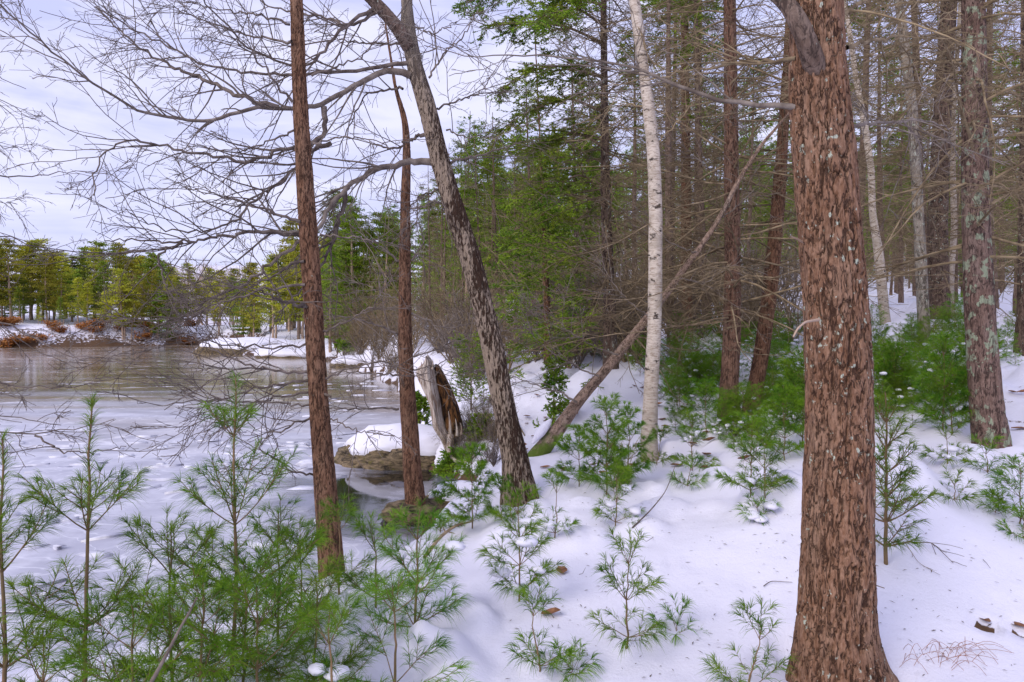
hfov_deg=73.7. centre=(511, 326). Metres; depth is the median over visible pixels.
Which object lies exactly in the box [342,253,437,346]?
bare shrub
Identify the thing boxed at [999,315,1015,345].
pine seedling
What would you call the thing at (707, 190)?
spruce tree
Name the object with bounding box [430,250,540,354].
bare shrub
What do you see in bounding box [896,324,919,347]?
pine seedling
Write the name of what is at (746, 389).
pine seedling
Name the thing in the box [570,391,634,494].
young pine
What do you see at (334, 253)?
pine tree
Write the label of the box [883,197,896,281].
evergreen tree
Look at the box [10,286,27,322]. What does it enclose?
pine tree
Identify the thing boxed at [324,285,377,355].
bare shrub
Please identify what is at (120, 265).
pine tree
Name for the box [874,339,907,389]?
pine seedling
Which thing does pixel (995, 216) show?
bare conifer
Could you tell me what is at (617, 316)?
bare shrub
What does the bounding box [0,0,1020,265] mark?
sky
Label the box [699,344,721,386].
pine seedling
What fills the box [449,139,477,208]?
bare conifer
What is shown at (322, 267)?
pine tree
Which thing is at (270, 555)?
young pine
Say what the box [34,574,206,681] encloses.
young pine
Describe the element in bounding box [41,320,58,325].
russet shrub
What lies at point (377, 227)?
pine tree
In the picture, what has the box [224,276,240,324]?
pine tree
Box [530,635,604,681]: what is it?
young pine
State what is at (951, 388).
young pine
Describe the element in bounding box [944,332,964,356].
pine seedling
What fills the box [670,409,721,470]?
young pine
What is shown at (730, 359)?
pine tree
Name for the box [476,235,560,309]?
bare shrub
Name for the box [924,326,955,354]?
pine seedling
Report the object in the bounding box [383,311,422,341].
bare shrub
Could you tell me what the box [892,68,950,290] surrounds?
evergreen tree
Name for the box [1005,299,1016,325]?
pine seedling
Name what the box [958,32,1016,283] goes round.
bare conifer
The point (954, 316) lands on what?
pine seedling
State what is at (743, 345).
pine seedling
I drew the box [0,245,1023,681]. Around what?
ground
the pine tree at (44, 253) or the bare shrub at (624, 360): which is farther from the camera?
the pine tree at (44, 253)
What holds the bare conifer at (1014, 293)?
on the ground at (686, 551)
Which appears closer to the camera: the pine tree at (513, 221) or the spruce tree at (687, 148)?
the spruce tree at (687, 148)
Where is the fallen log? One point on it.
(545, 435)
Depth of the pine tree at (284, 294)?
64.13 m
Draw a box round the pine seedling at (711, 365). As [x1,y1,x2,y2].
[700,356,719,384]
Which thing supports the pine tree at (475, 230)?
on the ground at (686, 551)
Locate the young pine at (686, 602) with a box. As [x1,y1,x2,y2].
[641,592,710,645]
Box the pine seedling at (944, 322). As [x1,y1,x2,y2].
[932,312,954,342]
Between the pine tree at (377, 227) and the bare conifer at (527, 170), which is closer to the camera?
the bare conifer at (527, 170)
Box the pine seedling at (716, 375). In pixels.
[710,359,720,387]
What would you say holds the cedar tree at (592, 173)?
on the ground at (686, 551)
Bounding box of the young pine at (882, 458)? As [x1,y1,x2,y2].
[874,443,908,512]
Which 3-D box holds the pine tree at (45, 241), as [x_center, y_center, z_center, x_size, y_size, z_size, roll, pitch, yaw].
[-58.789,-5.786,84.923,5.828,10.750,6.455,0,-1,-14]
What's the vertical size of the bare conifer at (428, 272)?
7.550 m
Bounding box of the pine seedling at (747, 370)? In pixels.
[742,362,750,384]
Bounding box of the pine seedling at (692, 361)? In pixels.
[667,346,696,377]
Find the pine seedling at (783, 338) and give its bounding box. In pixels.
[775,333,790,344]
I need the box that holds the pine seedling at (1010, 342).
[998,324,1021,357]
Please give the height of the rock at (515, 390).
0.495 m
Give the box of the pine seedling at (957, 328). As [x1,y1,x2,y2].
[951,321,964,343]
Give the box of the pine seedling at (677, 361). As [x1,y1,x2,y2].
[665,351,696,377]
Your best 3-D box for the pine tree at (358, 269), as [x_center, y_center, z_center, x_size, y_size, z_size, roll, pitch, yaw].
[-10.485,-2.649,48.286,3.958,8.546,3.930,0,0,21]
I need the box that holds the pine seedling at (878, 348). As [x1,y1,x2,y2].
[872,342,888,371]
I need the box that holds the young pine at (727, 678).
[698,595,798,681]
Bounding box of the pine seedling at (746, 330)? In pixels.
[741,328,755,352]
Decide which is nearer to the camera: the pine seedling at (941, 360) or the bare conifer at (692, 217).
the pine seedling at (941, 360)
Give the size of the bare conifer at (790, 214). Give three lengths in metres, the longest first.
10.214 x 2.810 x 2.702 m
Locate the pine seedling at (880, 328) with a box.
[873,322,894,345]
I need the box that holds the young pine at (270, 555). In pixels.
[175,534,330,681]
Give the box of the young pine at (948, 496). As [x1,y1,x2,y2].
[934,464,982,511]
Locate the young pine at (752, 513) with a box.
[732,491,783,525]
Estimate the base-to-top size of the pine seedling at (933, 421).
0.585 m
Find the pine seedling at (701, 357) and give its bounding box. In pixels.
[688,353,715,388]
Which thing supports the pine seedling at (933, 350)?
on the ground at (686, 551)
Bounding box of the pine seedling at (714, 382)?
[695,375,715,403]
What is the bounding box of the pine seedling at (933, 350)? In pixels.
[916,330,954,378]
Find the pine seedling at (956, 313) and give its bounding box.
[950,291,963,329]
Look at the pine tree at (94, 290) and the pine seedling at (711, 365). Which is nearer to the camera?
the pine seedling at (711, 365)
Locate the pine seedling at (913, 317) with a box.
[902,312,923,342]
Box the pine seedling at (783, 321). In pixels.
[771,310,796,359]
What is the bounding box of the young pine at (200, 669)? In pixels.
[112,549,281,681]
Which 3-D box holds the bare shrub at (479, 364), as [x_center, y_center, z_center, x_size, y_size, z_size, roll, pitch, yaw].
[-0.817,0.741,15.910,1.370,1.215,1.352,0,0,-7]
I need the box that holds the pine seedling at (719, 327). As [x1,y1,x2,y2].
[714,307,723,338]
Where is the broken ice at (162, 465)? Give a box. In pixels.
[0,372,391,618]
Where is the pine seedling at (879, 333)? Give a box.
[872,328,887,348]
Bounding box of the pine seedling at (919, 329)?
[908,321,927,349]
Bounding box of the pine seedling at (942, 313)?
[931,307,951,325]
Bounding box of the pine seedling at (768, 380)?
[760,370,789,414]
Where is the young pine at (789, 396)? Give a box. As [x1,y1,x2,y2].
[746,381,804,458]
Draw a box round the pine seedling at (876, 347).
[873,337,893,386]
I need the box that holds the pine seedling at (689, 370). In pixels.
[682,356,706,388]
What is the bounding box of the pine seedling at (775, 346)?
[766,340,796,380]
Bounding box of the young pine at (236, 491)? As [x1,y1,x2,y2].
[120,369,335,679]
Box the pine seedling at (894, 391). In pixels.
[881,380,903,406]
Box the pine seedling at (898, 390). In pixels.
[884,377,915,407]
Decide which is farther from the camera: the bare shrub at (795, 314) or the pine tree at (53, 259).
the pine tree at (53, 259)
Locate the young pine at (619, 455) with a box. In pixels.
[599,429,643,486]
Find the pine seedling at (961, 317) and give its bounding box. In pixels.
[955,316,964,350]
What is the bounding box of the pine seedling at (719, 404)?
[710,401,740,435]
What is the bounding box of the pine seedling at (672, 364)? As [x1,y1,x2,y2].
[661,359,690,390]
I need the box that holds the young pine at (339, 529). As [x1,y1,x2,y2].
[297,492,380,596]
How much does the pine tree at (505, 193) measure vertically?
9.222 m
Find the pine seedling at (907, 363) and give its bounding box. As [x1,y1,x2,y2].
[877,329,924,399]
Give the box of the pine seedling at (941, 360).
[925,355,952,373]
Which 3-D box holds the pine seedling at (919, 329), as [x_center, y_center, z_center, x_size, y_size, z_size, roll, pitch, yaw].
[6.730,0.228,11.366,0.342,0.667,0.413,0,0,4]
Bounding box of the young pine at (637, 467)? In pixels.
[599,400,660,477]
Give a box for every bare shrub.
[323,251,414,338]
[323,266,383,354]
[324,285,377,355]
[325,321,344,353]
[330,312,369,352]
[332,311,358,352]
[339,293,396,344]
[340,304,379,351]
[341,343,362,355]
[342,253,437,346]
[342,311,396,371]
[343,308,370,345]
[346,288,425,373]
[347,305,413,374]
[350,322,393,359]
[353,285,430,352]
[356,252,453,341]
[361,310,394,351]
[367,211,511,363]
[374,345,398,372]
[379,249,490,353]
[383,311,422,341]
[389,291,441,343]
[393,246,511,361]
[411,278,471,351]
[415,315,459,352]
[420,276,510,366]
[424,263,529,357]
[427,257,504,326]
[427,417,477,458]
[428,281,508,374]
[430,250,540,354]
[433,313,501,376]
[433,417,478,458]
[441,279,522,351]
[441,298,522,357]
[449,337,485,380]
[453,436,482,458]
[457,378,493,425]
[459,408,476,427]
[459,422,499,461]
[460,397,480,418]
[460,403,482,430]
[464,395,518,442]
[472,301,542,371]
[474,435,500,466]
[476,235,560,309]
[476,393,492,412]
[478,403,519,444]
[479,417,494,437]
[482,236,583,328]
[484,269,553,347]
[488,210,601,368]
[489,266,539,303]
[493,203,636,310]
[496,304,523,359]
[499,256,602,368]
[504,292,553,363]
[514,308,564,362]
[523,254,594,356]
[527,240,646,356]
[541,240,644,355]
[541,308,595,360]
[572,194,744,360]
[577,270,675,361]
[581,177,764,316]
[581,251,675,355]
[581,268,675,361]
[583,304,639,361]
[584,288,641,356]
[617,308,675,363]
[633,265,701,338]
[636,186,782,334]
[640,277,697,341]
[662,219,783,334]
[663,173,799,315]
[663,261,742,318]
[678,300,723,337]
[683,227,801,313]
[689,261,780,342]
[706,224,802,341]
[711,244,792,309]
[741,248,802,341]
[741,264,802,335]
[742,270,785,317]
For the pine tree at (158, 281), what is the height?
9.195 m
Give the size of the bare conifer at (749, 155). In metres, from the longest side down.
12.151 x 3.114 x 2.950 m
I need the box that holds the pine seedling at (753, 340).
[742,336,770,367]
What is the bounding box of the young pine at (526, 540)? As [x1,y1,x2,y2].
[474,480,569,600]
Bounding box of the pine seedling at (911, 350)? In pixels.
[907,347,928,375]
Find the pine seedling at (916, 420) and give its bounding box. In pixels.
[897,390,927,423]
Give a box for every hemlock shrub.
[428,444,460,478]
[463,408,492,441]
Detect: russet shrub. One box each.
[0,316,20,325]
[0,337,22,347]
[3,334,25,343]
[16,336,32,342]
[26,332,52,341]
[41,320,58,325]
[43,324,69,332]
[46,321,65,326]
[74,321,89,329]
[84,324,103,332]
[88,318,109,326]
[134,331,152,340]
[142,323,160,330]
[177,336,194,343]
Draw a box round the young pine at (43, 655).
[0,607,148,681]
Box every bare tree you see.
[95,287,119,323]
[109,272,142,312]
[200,257,228,324]
[220,255,248,277]
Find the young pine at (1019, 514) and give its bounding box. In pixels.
[993,498,1023,543]
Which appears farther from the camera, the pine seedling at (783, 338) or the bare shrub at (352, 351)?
the bare shrub at (352, 351)
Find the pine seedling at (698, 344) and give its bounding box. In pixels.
[683,336,705,369]
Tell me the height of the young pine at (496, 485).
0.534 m
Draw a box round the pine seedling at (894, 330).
[890,322,906,353]
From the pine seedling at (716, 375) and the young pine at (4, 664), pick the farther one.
the pine seedling at (716, 375)
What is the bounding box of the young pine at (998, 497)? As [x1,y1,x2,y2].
[974,488,1018,521]
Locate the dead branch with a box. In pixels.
[149,597,197,681]
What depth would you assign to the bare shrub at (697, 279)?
14.15 m
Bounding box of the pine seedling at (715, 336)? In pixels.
[704,323,721,343]
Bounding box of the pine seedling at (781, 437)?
[772,427,790,446]
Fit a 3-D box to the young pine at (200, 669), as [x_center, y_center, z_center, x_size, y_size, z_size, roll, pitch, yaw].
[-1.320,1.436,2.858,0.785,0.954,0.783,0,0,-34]
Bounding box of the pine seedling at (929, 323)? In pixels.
[913,305,953,367]
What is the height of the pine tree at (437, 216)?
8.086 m
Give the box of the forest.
[436,143,1015,274]
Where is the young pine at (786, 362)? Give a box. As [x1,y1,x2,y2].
[761,343,804,441]
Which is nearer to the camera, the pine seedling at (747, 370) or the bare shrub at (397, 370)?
the pine seedling at (747, 370)
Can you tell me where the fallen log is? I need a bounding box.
[447,51,793,456]
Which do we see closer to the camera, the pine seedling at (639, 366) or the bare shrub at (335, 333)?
the pine seedling at (639, 366)
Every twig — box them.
[423,521,472,557]
[632,464,675,527]
[919,542,966,566]
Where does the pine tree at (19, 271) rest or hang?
on the ground at (686, 551)
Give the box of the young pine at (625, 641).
[582,525,672,664]
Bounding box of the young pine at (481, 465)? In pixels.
[438,441,500,528]
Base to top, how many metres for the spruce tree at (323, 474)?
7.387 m
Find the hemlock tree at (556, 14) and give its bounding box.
[451,0,758,408]
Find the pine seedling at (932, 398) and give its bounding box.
[918,382,955,412]
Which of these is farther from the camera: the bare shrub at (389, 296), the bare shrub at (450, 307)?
the bare shrub at (389, 296)
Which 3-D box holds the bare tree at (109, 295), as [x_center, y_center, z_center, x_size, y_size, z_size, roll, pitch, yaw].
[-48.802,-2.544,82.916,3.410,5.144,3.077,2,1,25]
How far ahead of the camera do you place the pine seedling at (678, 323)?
14.91 m
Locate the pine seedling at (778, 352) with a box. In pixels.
[770,339,786,369]
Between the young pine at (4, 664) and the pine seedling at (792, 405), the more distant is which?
the pine seedling at (792, 405)
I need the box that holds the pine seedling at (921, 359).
[900,352,940,396]
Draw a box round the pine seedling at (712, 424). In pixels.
[704,387,742,438]
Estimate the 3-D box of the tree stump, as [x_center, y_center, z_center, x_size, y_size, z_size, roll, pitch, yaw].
[-1.013,1.239,10.511,0.950,1.647,0.859,0,0,0]
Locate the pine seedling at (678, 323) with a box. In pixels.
[667,311,688,340]
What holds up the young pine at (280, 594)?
on the ground at (686, 551)
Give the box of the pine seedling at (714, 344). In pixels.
[706,341,720,356]
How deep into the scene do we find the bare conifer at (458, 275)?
31.41 m
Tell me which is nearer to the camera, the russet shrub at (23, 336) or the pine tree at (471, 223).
the pine tree at (471, 223)
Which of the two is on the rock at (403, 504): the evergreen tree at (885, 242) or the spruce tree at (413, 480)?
the spruce tree at (413, 480)
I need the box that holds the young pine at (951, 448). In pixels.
[915,422,977,467]
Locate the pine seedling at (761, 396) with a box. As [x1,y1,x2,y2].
[750,386,773,416]
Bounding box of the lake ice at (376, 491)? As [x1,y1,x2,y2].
[0,345,457,668]
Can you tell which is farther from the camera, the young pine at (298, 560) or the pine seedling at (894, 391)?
the pine seedling at (894, 391)
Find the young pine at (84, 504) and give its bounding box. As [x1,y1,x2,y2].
[0,388,170,681]
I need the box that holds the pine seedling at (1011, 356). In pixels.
[1006,347,1022,365]
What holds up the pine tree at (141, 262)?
on the ground at (686, 551)
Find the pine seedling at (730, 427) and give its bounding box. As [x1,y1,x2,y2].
[715,405,748,439]
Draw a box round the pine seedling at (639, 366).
[624,334,646,372]
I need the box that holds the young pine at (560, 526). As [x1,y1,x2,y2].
[521,468,581,537]
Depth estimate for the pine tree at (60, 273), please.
79.64 m
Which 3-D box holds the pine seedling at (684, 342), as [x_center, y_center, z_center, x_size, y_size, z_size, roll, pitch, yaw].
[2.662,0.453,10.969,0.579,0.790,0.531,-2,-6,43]
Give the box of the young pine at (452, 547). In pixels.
[360,496,474,640]
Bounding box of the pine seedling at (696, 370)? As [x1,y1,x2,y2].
[685,350,717,388]
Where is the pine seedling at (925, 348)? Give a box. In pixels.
[914,337,938,367]
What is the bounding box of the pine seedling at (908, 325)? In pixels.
[901,317,924,353]
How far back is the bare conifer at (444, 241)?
30.01 m
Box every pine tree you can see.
[0,237,37,317]
[0,241,20,305]
[0,245,15,302]
[0,252,22,317]
[0,297,13,316]
[5,297,17,314]
[6,245,36,317]
[7,242,52,319]
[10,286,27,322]
[11,277,35,322]
[12,251,37,319]
[13,240,41,319]
[20,255,66,322]
[21,238,62,318]
[23,251,57,320]
[32,250,73,305]
[33,290,49,323]
[34,308,44,323]
[36,253,68,320]
[38,276,59,320]
[40,252,81,322]
[52,268,94,321]
[54,296,66,320]
[56,295,70,323]
[61,261,75,313]
[61,277,89,323]
[67,255,86,316]
[69,240,109,309]
[71,248,93,315]
[71,282,96,322]
[77,246,109,313]
[85,285,101,318]
[88,260,117,307]
[92,290,113,326]
[97,246,121,308]
[99,242,134,305]
[101,268,140,339]
[108,284,139,339]
[117,286,150,338]
[118,260,146,315]
[128,256,150,318]
[129,252,174,318]
[131,255,145,318]
[135,282,150,316]
[136,269,166,325]
[143,289,171,338]
[147,257,171,304]
[149,293,182,340]
[159,264,175,322]
[161,274,188,324]
[165,267,185,309]
[174,292,186,324]
[177,263,204,316]
[188,283,205,319]
[191,267,221,323]
[204,282,226,324]
[206,270,237,332]
[223,268,240,315]
[223,277,239,314]
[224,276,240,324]
[226,267,270,336]
[228,278,257,336]
[232,262,267,336]
[236,281,267,336]
[239,287,267,332]
[250,262,291,337]
[259,253,283,331]
[260,255,288,337]
[267,248,293,331]
[270,219,299,327]
[271,240,303,338]
[273,252,301,329]
[280,250,300,333]
[281,257,303,338]
[299,238,329,335]
[320,195,383,328]
[321,212,387,323]
[321,244,351,352]
[322,229,367,339]
[335,228,382,322]
[349,211,398,335]
[354,216,399,333]
[378,0,1023,681]
[380,229,416,325]
[395,229,418,304]
[411,201,455,319]
[411,230,440,329]
[427,220,463,313]
[428,218,453,325]
[430,193,483,298]
[431,177,507,316]
[448,212,490,289]
[468,152,514,293]
[472,166,511,293]
[475,170,514,309]
[475,186,503,291]
[488,184,537,303]
[490,181,511,306]
[491,172,553,293]
[493,174,549,286]
[515,148,537,186]
[532,0,961,418]
[598,0,916,414]
[785,0,1023,448]
[786,0,1022,328]
[906,0,1023,355]
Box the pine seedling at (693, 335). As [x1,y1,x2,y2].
[679,322,701,351]
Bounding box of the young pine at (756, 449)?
[712,409,791,496]
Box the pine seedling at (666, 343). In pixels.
[660,337,681,365]
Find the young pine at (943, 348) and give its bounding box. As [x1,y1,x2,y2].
[904,330,971,428]
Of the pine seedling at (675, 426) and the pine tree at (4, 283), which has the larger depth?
the pine tree at (4, 283)
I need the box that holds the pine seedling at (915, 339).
[907,337,924,360]
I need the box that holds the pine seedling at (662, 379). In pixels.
[658,355,670,387]
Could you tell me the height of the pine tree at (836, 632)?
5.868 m
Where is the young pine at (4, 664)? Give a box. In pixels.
[0,425,102,681]
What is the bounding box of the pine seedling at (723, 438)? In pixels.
[717,411,747,446]
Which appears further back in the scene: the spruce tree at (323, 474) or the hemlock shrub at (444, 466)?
the hemlock shrub at (444, 466)
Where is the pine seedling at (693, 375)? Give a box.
[679,362,701,387]
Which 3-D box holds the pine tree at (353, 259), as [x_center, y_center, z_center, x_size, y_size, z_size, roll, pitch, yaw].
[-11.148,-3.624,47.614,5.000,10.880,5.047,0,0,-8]
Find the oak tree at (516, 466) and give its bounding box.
[0,0,566,506]
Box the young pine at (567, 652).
[501,577,583,678]
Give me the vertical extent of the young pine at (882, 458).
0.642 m
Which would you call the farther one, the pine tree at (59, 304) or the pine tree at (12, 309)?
the pine tree at (12, 309)
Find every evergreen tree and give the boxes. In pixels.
[318,187,348,321]
[329,190,359,323]
[351,215,388,327]
[380,204,399,282]
[380,211,399,267]
[386,234,413,329]
[397,220,416,293]
[413,186,439,309]
[511,155,526,229]
[524,132,569,287]
[621,228,631,273]
[639,172,677,301]
[678,74,740,299]
[739,139,767,294]
[742,156,787,271]
[753,108,799,287]
[863,187,877,281]
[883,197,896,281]
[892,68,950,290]
[948,130,962,293]
[992,135,1017,289]
[993,183,1015,289]
[996,64,1019,266]
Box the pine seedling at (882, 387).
[874,377,897,422]
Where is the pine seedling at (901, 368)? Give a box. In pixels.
[875,353,916,396]
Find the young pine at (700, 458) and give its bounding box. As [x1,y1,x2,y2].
[666,453,711,490]
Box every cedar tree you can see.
[470,34,602,379]
[523,63,627,355]
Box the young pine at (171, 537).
[76,503,254,681]
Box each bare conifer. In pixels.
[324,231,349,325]
[383,220,399,329]
[413,171,445,337]
[416,202,436,311]
[420,157,456,324]
[423,153,461,329]
[423,192,450,323]
[428,221,448,320]
[442,164,479,331]
[446,115,486,291]
[446,229,464,308]
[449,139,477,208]
[456,125,509,299]
[477,112,513,305]
[478,138,511,292]
[495,145,526,316]
[501,182,528,318]
[506,78,554,323]
[512,145,536,265]
[564,60,631,290]
[582,89,623,284]
[600,171,623,263]
[610,27,661,293]
[611,0,721,344]
[612,165,632,286]
[613,170,628,275]
[618,139,643,275]
[625,0,723,305]
[626,160,648,294]
[627,144,647,278]
[644,26,714,328]
[659,0,757,329]
[677,102,710,227]
[704,133,723,301]
[706,110,723,267]
[720,51,782,295]
[738,118,765,260]
[738,128,761,268]
[752,145,787,274]
[752,147,772,255]
[780,192,793,283]
[782,0,875,289]
[783,178,801,293]
[785,177,799,279]
[786,192,800,295]
[790,0,929,276]
[847,51,874,268]
[852,0,913,286]
[859,2,1002,291]
[864,128,905,291]
[866,42,930,302]
[883,99,908,293]
[883,153,911,295]
[889,182,913,287]
[892,129,924,295]
[903,7,962,284]
[903,193,911,288]
[928,0,1020,308]
[948,65,962,302]
[956,0,1022,315]
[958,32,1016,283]
[958,96,1014,285]
[959,12,1016,260]
[992,43,1019,288]
[995,132,1014,292]
[997,87,1019,291]
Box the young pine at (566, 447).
[547,422,603,487]
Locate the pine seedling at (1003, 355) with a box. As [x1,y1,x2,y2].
[998,335,1010,359]
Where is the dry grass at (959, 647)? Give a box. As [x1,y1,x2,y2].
[902,639,1011,675]
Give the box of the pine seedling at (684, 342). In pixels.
[661,331,693,365]
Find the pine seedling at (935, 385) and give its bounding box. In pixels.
[914,363,957,412]
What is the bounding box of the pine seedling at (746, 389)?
[728,381,764,431]
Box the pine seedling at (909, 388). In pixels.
[882,375,914,410]
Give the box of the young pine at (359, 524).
[325,510,428,608]
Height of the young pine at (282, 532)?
0.980 m
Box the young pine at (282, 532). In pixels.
[206,493,338,638]
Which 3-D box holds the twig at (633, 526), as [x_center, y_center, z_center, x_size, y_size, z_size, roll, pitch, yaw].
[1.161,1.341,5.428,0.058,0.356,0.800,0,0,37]
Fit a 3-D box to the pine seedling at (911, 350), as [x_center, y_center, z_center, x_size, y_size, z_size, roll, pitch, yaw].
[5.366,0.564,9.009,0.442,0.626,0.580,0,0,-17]
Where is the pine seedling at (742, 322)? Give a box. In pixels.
[741,321,749,345]
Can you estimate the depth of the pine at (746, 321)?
13.51 m
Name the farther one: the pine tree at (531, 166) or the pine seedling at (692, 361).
the pine tree at (531, 166)
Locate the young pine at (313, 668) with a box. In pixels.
[271,588,397,681]
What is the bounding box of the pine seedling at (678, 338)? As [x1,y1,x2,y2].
[670,329,683,348]
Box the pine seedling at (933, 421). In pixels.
[919,379,969,428]
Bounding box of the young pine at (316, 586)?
[231,550,384,681]
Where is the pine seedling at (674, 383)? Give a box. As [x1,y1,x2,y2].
[664,365,695,411]
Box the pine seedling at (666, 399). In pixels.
[661,368,687,403]
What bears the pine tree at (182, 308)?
on the ground at (686, 551)
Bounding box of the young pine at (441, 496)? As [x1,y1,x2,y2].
[414,487,466,533]
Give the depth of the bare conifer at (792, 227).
22.00 m
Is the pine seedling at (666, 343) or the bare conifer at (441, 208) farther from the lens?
the bare conifer at (441, 208)
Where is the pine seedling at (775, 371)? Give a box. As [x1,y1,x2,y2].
[764,362,783,391]
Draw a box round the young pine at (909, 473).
[874,387,948,564]
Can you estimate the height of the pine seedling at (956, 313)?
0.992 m
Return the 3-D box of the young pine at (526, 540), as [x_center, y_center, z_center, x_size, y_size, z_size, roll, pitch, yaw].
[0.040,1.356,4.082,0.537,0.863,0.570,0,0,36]
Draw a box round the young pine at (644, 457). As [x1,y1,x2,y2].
[636,424,675,465]
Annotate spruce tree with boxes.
[47,0,467,577]
[266,24,539,505]
[593,0,793,340]
[616,0,787,322]
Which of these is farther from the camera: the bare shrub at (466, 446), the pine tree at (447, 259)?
the pine tree at (447, 259)
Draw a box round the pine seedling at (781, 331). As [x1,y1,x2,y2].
[773,317,795,338]
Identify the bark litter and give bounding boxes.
[500,430,1021,678]
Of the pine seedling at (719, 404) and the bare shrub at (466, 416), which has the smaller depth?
the pine seedling at (719, 404)
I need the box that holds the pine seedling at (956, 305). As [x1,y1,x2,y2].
[935,291,963,339]
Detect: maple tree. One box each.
[0,0,174,509]
[844,0,1017,347]
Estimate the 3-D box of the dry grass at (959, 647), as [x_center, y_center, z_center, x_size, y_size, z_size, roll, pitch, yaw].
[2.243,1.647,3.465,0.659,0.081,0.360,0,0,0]
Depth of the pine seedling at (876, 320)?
10.57 m
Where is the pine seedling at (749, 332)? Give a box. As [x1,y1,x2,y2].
[742,324,756,345]
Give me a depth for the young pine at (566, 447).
6.52 m
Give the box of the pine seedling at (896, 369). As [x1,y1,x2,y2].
[874,363,910,398]
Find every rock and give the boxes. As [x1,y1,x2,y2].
[192,337,296,354]
[254,347,305,357]
[330,355,365,367]
[334,423,439,470]
[380,497,442,524]
[425,480,479,508]
[489,385,526,403]
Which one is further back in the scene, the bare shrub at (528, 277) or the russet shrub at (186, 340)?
the russet shrub at (186, 340)
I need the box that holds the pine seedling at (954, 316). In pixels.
[946,310,961,327]
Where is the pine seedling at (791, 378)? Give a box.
[781,367,804,398]
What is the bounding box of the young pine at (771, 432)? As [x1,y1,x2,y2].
[732,423,797,497]
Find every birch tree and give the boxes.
[553,0,744,461]
[844,1,891,324]
[923,3,960,311]
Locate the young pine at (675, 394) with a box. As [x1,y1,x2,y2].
[661,378,695,415]
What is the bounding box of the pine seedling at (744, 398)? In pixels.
[730,383,762,440]
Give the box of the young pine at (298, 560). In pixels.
[251,514,341,636]
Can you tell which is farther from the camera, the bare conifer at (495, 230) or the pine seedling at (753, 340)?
the bare conifer at (495, 230)
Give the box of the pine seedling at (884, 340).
[876,336,893,353]
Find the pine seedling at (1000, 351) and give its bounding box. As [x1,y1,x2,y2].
[997,327,1006,364]
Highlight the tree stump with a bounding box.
[416,354,473,463]
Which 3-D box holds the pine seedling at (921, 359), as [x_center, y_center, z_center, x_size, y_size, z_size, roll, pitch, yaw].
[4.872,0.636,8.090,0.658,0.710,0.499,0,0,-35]
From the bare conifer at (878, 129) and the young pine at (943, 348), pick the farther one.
the bare conifer at (878, 129)
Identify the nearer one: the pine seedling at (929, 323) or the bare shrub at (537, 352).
the pine seedling at (929, 323)
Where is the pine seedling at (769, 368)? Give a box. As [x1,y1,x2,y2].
[764,357,784,403]
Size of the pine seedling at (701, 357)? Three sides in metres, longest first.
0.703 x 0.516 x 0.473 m
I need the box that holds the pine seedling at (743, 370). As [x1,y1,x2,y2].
[739,362,748,377]
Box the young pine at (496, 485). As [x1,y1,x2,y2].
[482,473,523,522]
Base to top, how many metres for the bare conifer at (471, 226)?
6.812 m
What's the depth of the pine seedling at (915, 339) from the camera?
10.45 m
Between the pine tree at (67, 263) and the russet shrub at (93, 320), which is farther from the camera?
the pine tree at (67, 263)
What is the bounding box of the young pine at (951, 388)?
[926,364,973,431]
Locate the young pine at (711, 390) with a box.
[678,377,730,433]
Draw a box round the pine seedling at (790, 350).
[777,341,799,365]
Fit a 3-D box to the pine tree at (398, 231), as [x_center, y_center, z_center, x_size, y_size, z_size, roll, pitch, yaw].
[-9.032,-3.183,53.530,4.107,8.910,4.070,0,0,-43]
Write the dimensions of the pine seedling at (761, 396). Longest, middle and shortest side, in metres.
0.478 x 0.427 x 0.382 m
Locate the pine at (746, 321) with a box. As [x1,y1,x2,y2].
[741,309,755,341]
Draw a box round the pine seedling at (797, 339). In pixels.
[783,311,803,343]
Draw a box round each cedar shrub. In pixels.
[333,324,356,354]
[415,390,431,425]
[448,330,489,408]
[532,355,570,427]
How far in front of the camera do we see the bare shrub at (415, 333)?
23.93 m
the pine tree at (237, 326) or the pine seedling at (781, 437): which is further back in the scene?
the pine tree at (237, 326)
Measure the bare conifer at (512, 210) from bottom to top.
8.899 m
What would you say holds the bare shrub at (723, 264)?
on the ground at (686, 551)
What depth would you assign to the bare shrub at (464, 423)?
10.79 m
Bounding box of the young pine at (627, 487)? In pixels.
[589,458,647,525]
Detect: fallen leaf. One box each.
[541,607,559,613]
[556,566,566,572]
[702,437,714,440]
[1014,621,1023,626]
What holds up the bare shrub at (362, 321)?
on the ground at (686, 551)
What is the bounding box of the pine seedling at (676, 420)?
[674,406,695,430]
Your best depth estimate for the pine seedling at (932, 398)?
7.39 m
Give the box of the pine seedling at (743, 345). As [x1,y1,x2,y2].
[740,332,749,353]
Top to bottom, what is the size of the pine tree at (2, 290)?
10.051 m
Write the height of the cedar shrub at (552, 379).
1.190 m
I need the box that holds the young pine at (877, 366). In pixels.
[874,340,919,403]
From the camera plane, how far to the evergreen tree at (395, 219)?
61.67 m
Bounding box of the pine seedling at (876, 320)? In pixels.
[869,303,894,342]
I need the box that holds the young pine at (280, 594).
[165,558,353,681]
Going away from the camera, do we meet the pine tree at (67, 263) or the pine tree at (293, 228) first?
the pine tree at (293, 228)
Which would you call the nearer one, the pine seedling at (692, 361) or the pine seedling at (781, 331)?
the pine seedling at (692, 361)
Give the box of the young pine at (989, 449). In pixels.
[959,433,1021,477]
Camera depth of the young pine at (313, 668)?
2.86 m
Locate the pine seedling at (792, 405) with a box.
[784,379,804,434]
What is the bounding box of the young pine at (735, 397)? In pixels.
[715,392,750,435]
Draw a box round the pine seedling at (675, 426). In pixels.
[666,410,686,431]
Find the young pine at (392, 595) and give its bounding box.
[310,557,481,681]
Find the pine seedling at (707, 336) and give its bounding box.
[701,324,713,346]
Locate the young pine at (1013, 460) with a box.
[974,452,1023,523]

